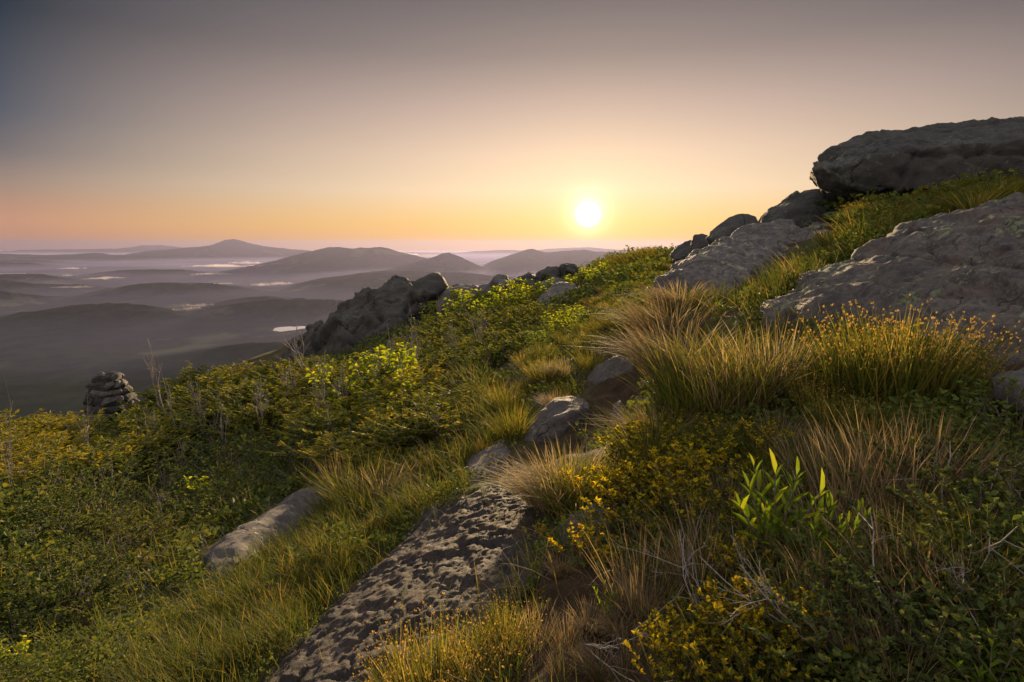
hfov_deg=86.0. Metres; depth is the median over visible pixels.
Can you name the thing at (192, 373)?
spruce shrub
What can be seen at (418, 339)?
spruce shrub
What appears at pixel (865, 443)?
grass tussock
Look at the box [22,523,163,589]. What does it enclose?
heath shrub
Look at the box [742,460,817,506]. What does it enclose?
grass tussock
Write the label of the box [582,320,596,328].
grass tussock
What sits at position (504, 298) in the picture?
spruce shrub
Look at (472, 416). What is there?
grass tussock
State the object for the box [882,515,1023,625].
grass tussock
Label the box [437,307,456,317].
leafy shrub
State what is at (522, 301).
leafy shrub
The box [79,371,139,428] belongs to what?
cairn
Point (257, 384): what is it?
spruce shrub
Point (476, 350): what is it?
spruce shrub
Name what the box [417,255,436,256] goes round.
lake
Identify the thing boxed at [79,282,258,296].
hill
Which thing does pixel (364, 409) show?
spruce shrub
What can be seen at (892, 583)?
heath shrub
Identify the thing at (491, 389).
grass tussock
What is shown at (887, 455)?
straw tussock
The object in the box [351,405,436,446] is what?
spruce shrub
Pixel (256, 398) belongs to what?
dead shrub
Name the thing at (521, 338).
spruce shrub
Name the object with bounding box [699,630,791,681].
blueberry shrub
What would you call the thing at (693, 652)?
blueberry shrub
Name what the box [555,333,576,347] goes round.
grass tussock
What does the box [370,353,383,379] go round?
dead shrub
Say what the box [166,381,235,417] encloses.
spruce shrub
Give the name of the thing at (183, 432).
spruce shrub
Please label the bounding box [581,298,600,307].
grass tussock
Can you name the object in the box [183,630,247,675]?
grass tussock
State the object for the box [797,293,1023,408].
sedge
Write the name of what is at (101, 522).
heath shrub
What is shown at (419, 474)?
grass tussock
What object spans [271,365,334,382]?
spruce shrub
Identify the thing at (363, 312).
crag
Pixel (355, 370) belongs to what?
leafy shrub
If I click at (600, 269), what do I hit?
leafy shrub
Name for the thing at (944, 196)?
grass tussock
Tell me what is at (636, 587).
straw tussock
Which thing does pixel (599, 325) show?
heath shrub
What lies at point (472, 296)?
leafy shrub
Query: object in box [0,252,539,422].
valley
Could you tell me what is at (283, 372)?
spruce shrub
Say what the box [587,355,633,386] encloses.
rock
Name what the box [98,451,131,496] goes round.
dead twig
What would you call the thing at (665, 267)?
grass tussock
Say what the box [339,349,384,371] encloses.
spruce shrub
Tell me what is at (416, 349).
dead shrub
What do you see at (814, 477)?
grass tussock
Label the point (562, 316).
leafy shrub
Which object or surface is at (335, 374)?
spruce shrub
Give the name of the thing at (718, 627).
blueberry shrub
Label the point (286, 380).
dead shrub
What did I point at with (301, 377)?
spruce shrub
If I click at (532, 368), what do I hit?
grass tussock
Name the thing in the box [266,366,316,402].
spruce shrub
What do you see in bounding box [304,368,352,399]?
spruce shrub
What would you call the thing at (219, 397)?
dead shrub
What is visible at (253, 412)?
spruce shrub
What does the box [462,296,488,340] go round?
dead shrub
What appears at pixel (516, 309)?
spruce shrub
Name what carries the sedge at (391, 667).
on the ground at (610, 390)
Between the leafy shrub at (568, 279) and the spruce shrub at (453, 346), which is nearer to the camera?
the spruce shrub at (453, 346)
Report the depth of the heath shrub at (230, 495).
4.58 m
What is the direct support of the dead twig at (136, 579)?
on the ground at (610, 390)
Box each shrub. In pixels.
[0,377,15,485]
[0,408,62,428]
[0,411,96,434]
[0,411,113,440]
[0,415,27,426]
[0,425,75,448]
[0,434,70,452]
[0,435,18,452]
[0,437,85,468]
[0,438,23,459]
[0,439,81,482]
[0,443,81,483]
[0,450,109,490]
[0,453,30,476]
[0,453,99,484]
[0,459,98,505]
[0,462,42,481]
[0,481,89,542]
[0,489,126,546]
[0,509,102,551]
[0,532,88,561]
[0,535,64,583]
[0,545,87,583]
[0,549,135,625]
[0,561,63,620]
[0,567,124,650]
[0,578,79,633]
[0,588,78,661]
[0,634,32,674]
[1,416,69,439]
[1,427,61,452]
[1,536,89,564]
[2,414,72,426]
[2,436,84,462]
[2,454,133,501]
[3,572,75,616]
[7,489,110,512]
[7,531,52,549]
[12,546,114,580]
[14,531,44,565]
[15,429,98,452]
[15,500,151,555]
[16,474,144,530]
[18,408,120,436]
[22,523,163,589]
[24,415,88,431]
[27,437,81,450]
[28,551,138,610]
[31,429,104,461]
[39,453,149,489]
[43,442,141,481]
[46,532,118,557]
[49,428,117,453]
[59,436,150,485]
[63,439,114,470]
[70,398,94,444]
[70,444,152,484]
[73,506,172,552]
[74,450,193,499]
[74,480,137,510]
[79,432,162,464]
[83,520,170,569]
[86,407,183,440]
[89,435,214,488]
[94,430,160,461]
[95,444,165,484]
[95,499,151,523]
[97,473,199,518]
[101,509,206,552]
[107,507,185,543]
[108,403,173,434]
[113,412,184,449]
[114,396,172,423]
[115,428,188,473]
[117,410,161,434]
[117,418,186,446]
[118,425,196,470]
[123,383,205,411]
[126,384,195,414]
[127,412,204,433]
[129,410,199,452]
[130,373,197,418]
[132,498,221,542]
[133,401,191,415]
[134,403,157,450]
[134,470,213,502]
[136,411,233,456]
[137,482,224,525]
[143,338,161,401]
[143,373,206,403]
[146,414,159,434]
[147,409,189,421]
[147,431,206,468]
[149,425,218,459]
[150,381,216,408]
[153,377,174,429]
[153,391,212,411]
[153,456,215,483]
[155,360,241,397]
[157,404,204,428]
[157,411,248,451]
[160,425,255,464]
[162,386,217,408]
[162,434,280,482]
[165,462,248,498]
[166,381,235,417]
[166,480,263,525]
[171,366,249,403]
[173,384,251,419]
[180,381,269,408]
[182,400,248,432]
[183,369,254,389]
[184,474,215,502]
[186,377,203,413]
[186,383,289,417]
[191,386,206,417]
[192,406,233,438]
[197,398,259,436]
[197,399,221,442]
[198,388,283,416]
[199,374,258,395]
[200,402,286,443]
[200,493,213,510]
[201,360,268,383]
[201,377,257,401]
[205,402,290,434]
[207,387,232,403]
[207,485,265,511]
[217,376,279,404]
[218,399,312,440]
[219,378,290,409]
[219,406,229,453]
[224,373,263,383]
[228,363,303,391]
[228,460,286,482]
[229,419,295,447]
[231,358,292,377]
[238,368,283,387]
[243,378,279,401]
[244,435,300,458]
[248,377,310,403]
[248,397,292,415]
[250,355,347,380]
[252,373,271,406]
[252,386,270,439]
[252,400,378,457]
[252,403,298,437]
[254,422,308,448]
[254,445,332,480]
[261,402,317,438]
[263,424,340,464]
[264,395,317,428]
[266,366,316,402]
[266,367,305,380]
[266,385,308,405]
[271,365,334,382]
[276,356,336,371]
[276,431,297,455]
[277,427,378,481]
[279,324,310,360]
[280,361,298,394]
[280,367,329,385]
[280,413,347,449]
[281,368,336,400]
[281,394,359,437]
[282,406,315,427]
[283,388,331,409]
[284,393,312,412]
[285,352,350,370]
[291,340,319,374]
[294,380,355,410]
[295,377,366,409]
[298,371,372,393]
[298,398,331,413]
[301,398,357,426]
[302,420,391,462]
[302,428,354,470]
[303,372,350,402]
[303,404,377,438]
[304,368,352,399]
[305,362,332,393]
[309,435,378,480]
[312,364,326,429]
[315,389,380,420]
[316,427,398,468]
[317,349,330,387]
[325,380,356,415]
[326,423,376,452]
[330,364,373,381]
[330,376,384,401]
[331,366,349,399]
[332,404,386,432]
[332,437,438,475]
[334,375,362,395]
[335,365,358,375]
[336,364,356,378]
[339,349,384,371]
[343,388,405,425]
[345,359,427,393]
[345,413,397,448]
[346,355,380,378]
[348,382,392,404]
[350,384,381,404]
[351,375,461,414]
[351,376,373,396]
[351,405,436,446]
[352,418,434,468]
[356,371,419,400]
[357,404,401,430]
[360,345,395,366]
[360,394,388,408]
[361,383,411,413]
[363,355,394,383]
[368,386,441,442]
[369,400,456,436]
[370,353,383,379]
[370,390,492,438]
[373,379,393,397]
[374,417,451,461]
[375,401,407,423]
[379,391,439,423]
[381,345,417,375]
[381,349,405,380]
[381,396,496,453]
[382,340,416,370]
[383,358,461,400]
[384,325,396,354]
[386,335,416,348]
[387,343,422,355]
[389,341,424,351]
[389,382,483,417]
[390,379,408,399]
[391,326,428,343]
[392,368,412,389]
[395,352,405,378]
[400,300,420,352]
[403,325,433,336]
[404,320,425,364]
[404,350,428,362]
[404,369,433,388]
[406,381,430,400]
[407,316,448,330]
[409,335,431,343]
[409,337,440,357]
[410,325,446,341]
[412,354,452,377]
[413,316,470,336]
[414,352,459,373]
[415,326,462,347]
[418,335,442,351]
[418,335,459,353]
[418,349,436,358]
[419,300,439,319]
[419,311,435,324]
[420,345,449,357]
[423,347,484,373]
[431,341,471,362]
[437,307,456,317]
[437,313,471,332]
[438,350,492,372]
[439,311,470,322]
[442,298,460,315]
[443,333,474,349]
[443,343,470,355]
[444,322,480,339]
[446,286,471,312]
[446,311,483,328]
[446,322,459,346]
[447,314,517,336]
[447,346,489,365]
[450,295,471,313]
[455,301,485,315]
[455,337,489,350]
[456,345,501,356]
[458,289,481,309]
[461,309,518,329]
[461,326,507,344]
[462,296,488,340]
[462,333,482,345]
[467,300,486,316]
[469,340,497,349]
[470,296,487,308]
[471,345,510,367]
[474,330,517,345]
[475,304,505,318]
[479,291,495,303]
[479,325,507,340]
[482,299,500,314]
[482,316,522,332]
[486,293,527,310]
[486,337,522,362]
[488,288,503,305]
[490,285,501,299]
[490,314,515,330]
[490,337,529,358]
[491,304,537,324]
[495,314,545,331]
[496,292,520,314]
[497,287,544,303]
[498,302,528,317]
[498,331,522,341]
[499,279,525,295]
[500,331,536,350]
[501,321,544,340]
[502,304,565,325]
[512,291,528,303]
[513,277,532,287]
[516,299,543,312]
[521,523,557,554]
[523,287,539,299]
[534,285,548,295]
[537,277,553,290]
[540,311,556,322]
[545,320,561,329]
[548,311,569,322]
[548,514,622,568]
[550,305,579,316]
[557,464,612,502]
[558,316,577,330]
[564,274,577,281]
[564,303,583,317]
[578,295,601,305]
[578,307,593,317]
[579,476,665,532]
[581,270,597,285]
[584,468,642,506]
[586,263,606,280]
[591,310,619,320]
[591,319,614,330]
[593,420,670,462]
[594,283,618,292]
[599,463,668,512]
[600,456,647,489]
[608,254,637,262]
[608,463,675,508]
[614,497,678,535]
[621,449,714,509]
[622,614,707,681]
[624,251,656,260]
[627,416,702,454]
[631,647,692,681]
[632,445,671,480]
[635,460,708,502]
[646,596,727,651]
[646,607,756,681]
[649,442,747,498]
[650,472,714,515]
[651,439,724,478]
[658,408,713,434]
[662,623,746,681]
[666,479,751,535]
[669,433,720,461]
[670,431,761,483]
[687,572,811,647]
[691,579,753,629]
[695,602,757,658]
[697,413,742,443]
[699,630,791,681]
[703,532,777,576]
[713,586,782,642]
[713,608,839,681]
[721,299,748,313]
[727,605,807,668]
[741,416,794,452]
[741,569,900,677]
[761,279,797,291]
[769,586,862,656]
[777,623,840,676]
[778,575,971,681]
[785,506,943,587]
[788,555,945,649]
[821,533,951,609]
[823,458,994,526]
[841,536,1023,634]
[852,411,1023,486]
[861,582,1023,681]
[869,434,1023,515]
[889,511,1023,596]
[892,478,1023,562]
[911,434,1023,501]
[922,575,1023,676]
[924,373,1023,448]
[933,459,1023,531]
[937,556,1023,633]
[946,624,1023,681]
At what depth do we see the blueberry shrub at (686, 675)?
1.07 m
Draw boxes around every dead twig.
[24,518,47,540]
[72,568,98,612]
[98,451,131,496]
[117,565,157,600]
[147,486,167,512]
[159,438,188,475]
[185,525,224,558]
[233,460,256,479]
[583,621,662,681]
[609,507,707,610]
[633,584,700,663]
[696,518,826,645]
[833,504,976,610]
[880,444,1023,512]
[928,441,1023,510]
[928,526,1023,634]
[972,532,1020,604]
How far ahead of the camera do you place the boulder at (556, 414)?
3.81 m
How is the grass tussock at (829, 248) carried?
on the ground at (610, 390)
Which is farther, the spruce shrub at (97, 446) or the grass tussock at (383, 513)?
the spruce shrub at (97, 446)
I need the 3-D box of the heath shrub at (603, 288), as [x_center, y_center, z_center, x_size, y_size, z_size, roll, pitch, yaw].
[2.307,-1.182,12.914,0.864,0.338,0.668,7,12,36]
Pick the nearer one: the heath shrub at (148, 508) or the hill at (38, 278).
the heath shrub at (148, 508)
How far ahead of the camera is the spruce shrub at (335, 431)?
5.54 m
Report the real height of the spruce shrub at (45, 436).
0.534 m
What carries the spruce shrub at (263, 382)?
on the ground at (610, 390)
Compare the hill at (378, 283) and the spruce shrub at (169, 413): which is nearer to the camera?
the spruce shrub at (169, 413)
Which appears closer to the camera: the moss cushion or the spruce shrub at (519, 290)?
the moss cushion
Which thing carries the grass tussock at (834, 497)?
on the ground at (610, 390)
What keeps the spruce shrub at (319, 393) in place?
on the ground at (610, 390)
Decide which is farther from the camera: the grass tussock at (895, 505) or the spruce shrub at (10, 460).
the spruce shrub at (10, 460)
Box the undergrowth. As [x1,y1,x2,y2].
[0,165,1023,681]
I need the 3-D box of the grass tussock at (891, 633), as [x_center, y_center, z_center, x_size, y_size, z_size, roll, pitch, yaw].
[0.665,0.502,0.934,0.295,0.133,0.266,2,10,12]
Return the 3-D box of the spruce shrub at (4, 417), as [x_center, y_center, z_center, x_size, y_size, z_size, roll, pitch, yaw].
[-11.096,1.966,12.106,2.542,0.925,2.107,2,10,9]
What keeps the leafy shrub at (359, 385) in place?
on the ground at (610, 390)
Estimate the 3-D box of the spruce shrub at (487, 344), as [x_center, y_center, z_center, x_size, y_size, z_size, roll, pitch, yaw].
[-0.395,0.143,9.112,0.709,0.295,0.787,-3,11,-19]
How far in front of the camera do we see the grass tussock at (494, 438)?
4.25 m
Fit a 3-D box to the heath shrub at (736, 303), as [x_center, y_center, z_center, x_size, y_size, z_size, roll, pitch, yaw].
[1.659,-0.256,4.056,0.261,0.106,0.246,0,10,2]
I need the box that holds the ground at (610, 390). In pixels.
[0,218,1023,681]
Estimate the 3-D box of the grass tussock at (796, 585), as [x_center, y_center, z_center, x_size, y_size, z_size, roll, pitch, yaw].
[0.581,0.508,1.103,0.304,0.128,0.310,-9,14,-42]
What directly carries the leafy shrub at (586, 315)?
on the ground at (610, 390)
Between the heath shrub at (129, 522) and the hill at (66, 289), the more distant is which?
the hill at (66, 289)
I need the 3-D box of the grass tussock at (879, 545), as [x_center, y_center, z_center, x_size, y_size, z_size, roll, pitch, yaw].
[0.796,0.416,1.128,0.322,0.161,0.356,2,10,14]
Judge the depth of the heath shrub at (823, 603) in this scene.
0.99 m
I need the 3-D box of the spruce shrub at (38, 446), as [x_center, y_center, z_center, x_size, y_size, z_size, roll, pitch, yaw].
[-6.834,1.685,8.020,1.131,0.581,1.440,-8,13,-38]
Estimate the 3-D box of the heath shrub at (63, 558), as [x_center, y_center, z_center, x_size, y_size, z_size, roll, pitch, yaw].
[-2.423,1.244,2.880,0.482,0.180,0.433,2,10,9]
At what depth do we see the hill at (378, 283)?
6245.66 m
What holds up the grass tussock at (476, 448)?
on the rock at (496, 449)
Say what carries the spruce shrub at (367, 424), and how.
on the ground at (610, 390)
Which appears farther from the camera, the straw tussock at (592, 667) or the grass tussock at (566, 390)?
the grass tussock at (566, 390)
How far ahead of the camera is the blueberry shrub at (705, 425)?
2.15 m
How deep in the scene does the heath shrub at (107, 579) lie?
2.64 m
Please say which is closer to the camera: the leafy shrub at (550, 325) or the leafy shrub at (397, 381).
the leafy shrub at (397, 381)
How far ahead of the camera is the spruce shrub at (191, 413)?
9.43 m
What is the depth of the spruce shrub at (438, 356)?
8.57 m
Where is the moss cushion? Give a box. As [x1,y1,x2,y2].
[822,209,864,224]
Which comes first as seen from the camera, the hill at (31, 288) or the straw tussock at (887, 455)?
the straw tussock at (887, 455)
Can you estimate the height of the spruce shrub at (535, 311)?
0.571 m
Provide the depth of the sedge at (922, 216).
6.34 m
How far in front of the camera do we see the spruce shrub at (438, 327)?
15.88 m
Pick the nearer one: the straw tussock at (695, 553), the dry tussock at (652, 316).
the straw tussock at (695, 553)
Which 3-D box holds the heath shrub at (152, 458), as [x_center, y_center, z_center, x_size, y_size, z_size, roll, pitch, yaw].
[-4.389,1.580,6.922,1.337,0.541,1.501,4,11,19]
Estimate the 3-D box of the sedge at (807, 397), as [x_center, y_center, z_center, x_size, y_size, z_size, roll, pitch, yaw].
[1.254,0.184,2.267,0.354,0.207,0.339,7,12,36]
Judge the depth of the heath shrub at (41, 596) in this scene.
2.44 m
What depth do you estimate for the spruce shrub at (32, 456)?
7.18 m
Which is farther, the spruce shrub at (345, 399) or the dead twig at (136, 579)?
the spruce shrub at (345, 399)
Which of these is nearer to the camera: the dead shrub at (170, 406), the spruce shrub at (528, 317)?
the dead shrub at (170, 406)
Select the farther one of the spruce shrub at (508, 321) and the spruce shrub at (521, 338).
the spruce shrub at (508, 321)
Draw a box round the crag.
[277,272,448,362]
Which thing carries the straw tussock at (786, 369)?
on the ground at (610, 390)
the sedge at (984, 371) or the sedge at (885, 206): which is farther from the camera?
the sedge at (885, 206)
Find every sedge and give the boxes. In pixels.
[352,592,526,681]
[353,614,465,681]
[421,603,536,681]
[463,589,546,670]
[768,359,861,409]
[776,314,944,406]
[789,383,889,434]
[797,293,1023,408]
[838,201,875,216]
[849,313,1021,404]
[865,199,909,216]
[908,330,1023,397]
[914,206,937,220]
[917,182,965,203]
[932,197,952,209]
[995,173,1023,192]
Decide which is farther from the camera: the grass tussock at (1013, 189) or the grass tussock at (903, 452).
the grass tussock at (1013, 189)
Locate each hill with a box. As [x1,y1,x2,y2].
[0,245,407,253]
[0,253,205,263]
[0,259,98,265]
[0,262,62,268]
[0,274,84,282]
[0,280,53,294]
[0,290,67,303]
[0,309,83,327]
[36,284,111,294]
[47,303,187,314]
[65,310,211,325]
[73,269,220,275]
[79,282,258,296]
[90,342,287,382]
[125,239,308,260]
[190,298,342,320]
[197,296,305,308]
[227,247,426,273]
[279,271,515,293]
[350,270,426,274]
[364,279,449,287]
[380,252,489,273]
[406,247,638,254]
[481,249,628,271]
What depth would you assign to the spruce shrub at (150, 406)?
12.39 m
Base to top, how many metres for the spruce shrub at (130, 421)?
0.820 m
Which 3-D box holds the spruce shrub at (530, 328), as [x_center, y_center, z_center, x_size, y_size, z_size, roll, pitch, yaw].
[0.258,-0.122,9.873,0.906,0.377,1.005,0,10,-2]
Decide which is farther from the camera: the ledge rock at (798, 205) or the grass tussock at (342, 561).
the ledge rock at (798, 205)
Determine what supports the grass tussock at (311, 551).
on the ground at (610, 390)
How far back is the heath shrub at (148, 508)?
4.67 m
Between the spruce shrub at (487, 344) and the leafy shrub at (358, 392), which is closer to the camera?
the leafy shrub at (358, 392)
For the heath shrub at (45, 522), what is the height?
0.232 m
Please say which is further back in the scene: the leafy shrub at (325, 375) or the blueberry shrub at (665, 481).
the leafy shrub at (325, 375)
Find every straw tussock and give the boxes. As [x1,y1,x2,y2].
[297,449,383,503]
[467,630,538,681]
[493,592,578,652]
[537,607,598,654]
[538,545,583,580]
[540,645,583,679]
[559,590,621,641]
[562,631,628,681]
[581,511,708,627]
[591,599,644,641]
[607,571,674,617]
[609,608,652,660]
[612,646,643,676]
[637,491,787,589]
[670,332,820,421]
[700,313,845,394]
[755,410,950,520]
[763,418,852,479]
[806,399,1022,510]
[860,402,1023,498]
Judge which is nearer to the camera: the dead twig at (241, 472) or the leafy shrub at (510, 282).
the dead twig at (241, 472)
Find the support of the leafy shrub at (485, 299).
on the ground at (610, 390)
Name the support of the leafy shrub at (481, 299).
on the ground at (610, 390)
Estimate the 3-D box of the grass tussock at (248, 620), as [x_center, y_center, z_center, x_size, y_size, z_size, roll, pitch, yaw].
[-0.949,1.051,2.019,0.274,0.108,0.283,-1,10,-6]
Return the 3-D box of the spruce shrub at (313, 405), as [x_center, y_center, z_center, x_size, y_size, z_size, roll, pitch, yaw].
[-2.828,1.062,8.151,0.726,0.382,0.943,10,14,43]
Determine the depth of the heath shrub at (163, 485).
5.73 m
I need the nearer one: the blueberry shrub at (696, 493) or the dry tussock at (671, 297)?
the blueberry shrub at (696, 493)
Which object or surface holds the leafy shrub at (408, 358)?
on the ground at (610, 390)
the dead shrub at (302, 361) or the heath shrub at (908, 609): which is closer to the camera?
the heath shrub at (908, 609)
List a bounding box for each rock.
[200,487,320,581]
[417,506,437,522]
[436,284,478,314]
[452,358,497,385]
[464,443,510,482]
[469,284,489,306]
[488,274,510,297]
[509,272,536,289]
[531,277,566,295]
[534,392,550,407]
[535,282,579,309]
[536,266,559,283]
[555,501,614,543]
[559,263,580,281]
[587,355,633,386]
[609,401,623,427]
[669,240,692,261]
[691,234,707,249]
[706,214,758,245]
[758,189,837,227]
[991,367,1023,422]
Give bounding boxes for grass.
[378,171,1022,681]
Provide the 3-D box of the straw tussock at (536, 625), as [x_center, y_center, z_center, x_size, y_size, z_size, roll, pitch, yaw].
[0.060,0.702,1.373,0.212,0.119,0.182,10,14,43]
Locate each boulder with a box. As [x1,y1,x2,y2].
[524,396,589,442]
[809,116,1023,202]
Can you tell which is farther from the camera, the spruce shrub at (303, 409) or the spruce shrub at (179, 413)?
the spruce shrub at (179, 413)
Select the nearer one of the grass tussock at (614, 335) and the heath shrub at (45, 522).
the heath shrub at (45, 522)
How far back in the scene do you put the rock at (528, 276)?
23.76 m
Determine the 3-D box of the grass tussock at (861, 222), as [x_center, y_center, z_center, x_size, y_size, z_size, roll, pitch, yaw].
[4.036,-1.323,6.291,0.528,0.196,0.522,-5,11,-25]
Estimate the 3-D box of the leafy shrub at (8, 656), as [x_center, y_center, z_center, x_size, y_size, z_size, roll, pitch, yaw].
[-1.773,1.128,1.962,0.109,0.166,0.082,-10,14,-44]
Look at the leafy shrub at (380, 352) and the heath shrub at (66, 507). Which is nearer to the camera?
the heath shrub at (66, 507)
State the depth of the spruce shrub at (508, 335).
9.69 m
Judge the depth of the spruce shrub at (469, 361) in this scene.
7.67 m
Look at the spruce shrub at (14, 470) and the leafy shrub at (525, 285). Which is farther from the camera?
the leafy shrub at (525, 285)
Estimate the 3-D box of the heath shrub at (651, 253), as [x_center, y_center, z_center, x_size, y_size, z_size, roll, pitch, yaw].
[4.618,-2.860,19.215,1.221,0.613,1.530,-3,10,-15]
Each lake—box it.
[273,326,305,331]
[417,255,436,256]
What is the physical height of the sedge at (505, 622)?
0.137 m
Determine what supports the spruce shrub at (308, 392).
on the ground at (610, 390)
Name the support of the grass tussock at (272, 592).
on the ground at (610, 390)
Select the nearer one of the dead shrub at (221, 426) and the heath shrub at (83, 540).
the heath shrub at (83, 540)
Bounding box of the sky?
[0,0,1023,254]
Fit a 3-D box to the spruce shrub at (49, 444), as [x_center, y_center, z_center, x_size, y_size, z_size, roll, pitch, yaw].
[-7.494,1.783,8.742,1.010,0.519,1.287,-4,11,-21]
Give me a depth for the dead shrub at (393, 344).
10.38 m
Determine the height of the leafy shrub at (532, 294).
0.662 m
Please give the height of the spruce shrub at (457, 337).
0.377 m
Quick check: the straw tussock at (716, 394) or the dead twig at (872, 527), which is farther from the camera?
the straw tussock at (716, 394)
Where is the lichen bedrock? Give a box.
[261,486,557,681]
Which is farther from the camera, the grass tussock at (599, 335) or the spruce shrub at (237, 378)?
the spruce shrub at (237, 378)
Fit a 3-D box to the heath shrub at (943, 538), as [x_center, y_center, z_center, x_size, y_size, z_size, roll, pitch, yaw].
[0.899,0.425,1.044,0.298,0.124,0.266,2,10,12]
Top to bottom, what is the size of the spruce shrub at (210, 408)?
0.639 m
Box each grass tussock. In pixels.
[159,627,223,673]
[180,618,231,649]
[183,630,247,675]
[186,582,249,624]
[197,597,252,633]
[200,607,244,640]
[203,578,247,601]
[210,616,292,669]
[213,543,285,584]
[232,607,272,637]
[239,578,313,622]
[241,576,298,601]
[248,550,327,593]
[258,562,337,603]
[264,588,319,628]
[269,527,314,562]
[284,527,356,566]
[285,549,359,592]
[296,444,433,516]
[301,535,375,575]
[323,491,387,520]
[332,532,374,559]
[339,482,393,510]
[356,512,383,534]
[372,499,414,525]
[382,456,446,486]
[382,484,434,508]
[396,440,437,459]
[406,446,453,473]
[420,435,444,448]
[437,390,482,417]
[439,427,470,443]
[448,446,472,464]
[458,407,489,423]
[464,413,504,444]
[467,436,498,454]
[470,398,542,440]
[471,378,538,412]
[473,383,510,401]
[475,387,538,417]
[481,373,510,389]
[497,436,627,517]
[506,350,536,367]
[510,374,539,392]
[512,352,578,386]
[513,360,557,380]
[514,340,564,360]
[542,379,580,396]
[549,332,572,345]
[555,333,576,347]
[561,343,613,371]
[565,338,579,348]
[568,326,582,335]
[569,330,587,339]
[569,337,590,349]
[574,306,595,316]
[575,343,597,355]
[575,393,752,464]
[576,330,594,338]
[580,334,593,345]
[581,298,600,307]
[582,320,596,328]
[584,325,603,336]
[587,311,612,321]
[588,331,610,340]
[589,336,616,347]
[592,329,822,425]
[595,300,614,313]
[597,313,622,324]
[597,324,617,335]
[601,319,618,331]
[601,335,616,344]
[601,446,655,481]
[603,257,636,268]
[607,331,627,340]
[613,326,629,333]
[624,248,647,255]
[629,252,656,260]
[635,247,663,254]
[639,318,860,410]
[641,262,670,273]
[642,441,682,474]
[643,248,669,256]
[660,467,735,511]
[664,422,749,452]
[667,283,738,312]
[673,447,755,488]
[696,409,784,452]
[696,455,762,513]
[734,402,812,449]
[740,436,793,470]
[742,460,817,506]
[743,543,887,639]
[760,280,794,294]
[762,464,916,545]
[764,422,883,482]
[767,518,930,609]
[787,449,849,496]
[793,573,925,657]
[801,419,850,451]
[806,255,840,267]
[808,229,840,245]
[810,496,992,592]
[810,575,1008,681]
[813,468,901,510]
[818,244,855,252]
[819,234,852,246]
[819,424,989,512]
[823,393,918,441]
[824,237,868,253]
[825,210,881,225]
[828,426,905,463]
[832,220,880,233]
[832,453,998,529]
[833,199,861,209]
[838,228,873,238]
[845,200,888,215]
[846,222,881,235]
[848,219,884,228]
[850,215,903,234]
[850,511,1023,620]
[851,195,914,206]
[855,234,884,242]
[860,207,920,225]
[862,407,991,449]
[865,437,944,469]
[867,489,1023,593]
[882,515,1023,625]
[903,474,1023,534]
[918,205,953,217]
[921,558,1023,651]
[932,193,954,201]
[937,188,1010,209]
[937,199,965,211]
[941,185,981,202]
[942,436,1023,510]
[946,185,1022,200]
[959,180,1023,197]
[993,182,1023,195]
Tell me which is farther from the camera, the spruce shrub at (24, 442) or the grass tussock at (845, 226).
the spruce shrub at (24, 442)
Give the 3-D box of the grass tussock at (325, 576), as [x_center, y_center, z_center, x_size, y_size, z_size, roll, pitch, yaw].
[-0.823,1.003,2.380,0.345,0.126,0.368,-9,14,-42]
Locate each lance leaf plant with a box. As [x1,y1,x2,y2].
[592,580,619,620]
[731,448,838,559]
[808,492,870,568]
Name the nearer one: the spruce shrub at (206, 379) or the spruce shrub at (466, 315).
the spruce shrub at (206, 379)
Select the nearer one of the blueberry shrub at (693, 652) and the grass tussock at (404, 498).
the blueberry shrub at (693, 652)
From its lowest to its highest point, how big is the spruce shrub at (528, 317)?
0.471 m
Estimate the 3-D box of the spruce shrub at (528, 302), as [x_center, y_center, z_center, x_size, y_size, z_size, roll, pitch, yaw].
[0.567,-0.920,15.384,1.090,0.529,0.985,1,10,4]
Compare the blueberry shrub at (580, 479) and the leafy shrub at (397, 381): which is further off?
the leafy shrub at (397, 381)
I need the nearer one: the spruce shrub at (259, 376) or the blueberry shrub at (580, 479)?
the blueberry shrub at (580, 479)
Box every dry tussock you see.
[344,456,436,502]
[459,432,623,515]
[480,456,582,509]
[530,357,584,382]
[532,388,571,405]
[573,307,768,382]
[585,284,734,347]
[589,395,720,443]
[624,278,728,315]
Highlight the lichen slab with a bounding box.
[759,192,1023,386]
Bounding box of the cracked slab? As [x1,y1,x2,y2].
[653,219,829,296]
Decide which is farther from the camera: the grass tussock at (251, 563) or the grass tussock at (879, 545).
the grass tussock at (251, 563)
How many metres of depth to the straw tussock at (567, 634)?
1.32 m
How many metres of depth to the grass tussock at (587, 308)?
10.38 m
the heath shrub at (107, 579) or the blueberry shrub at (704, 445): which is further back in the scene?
the heath shrub at (107, 579)
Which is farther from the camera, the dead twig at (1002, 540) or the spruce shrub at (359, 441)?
the spruce shrub at (359, 441)
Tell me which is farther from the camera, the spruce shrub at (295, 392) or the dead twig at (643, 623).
the spruce shrub at (295, 392)
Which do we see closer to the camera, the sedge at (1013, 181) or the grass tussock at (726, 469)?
the grass tussock at (726, 469)

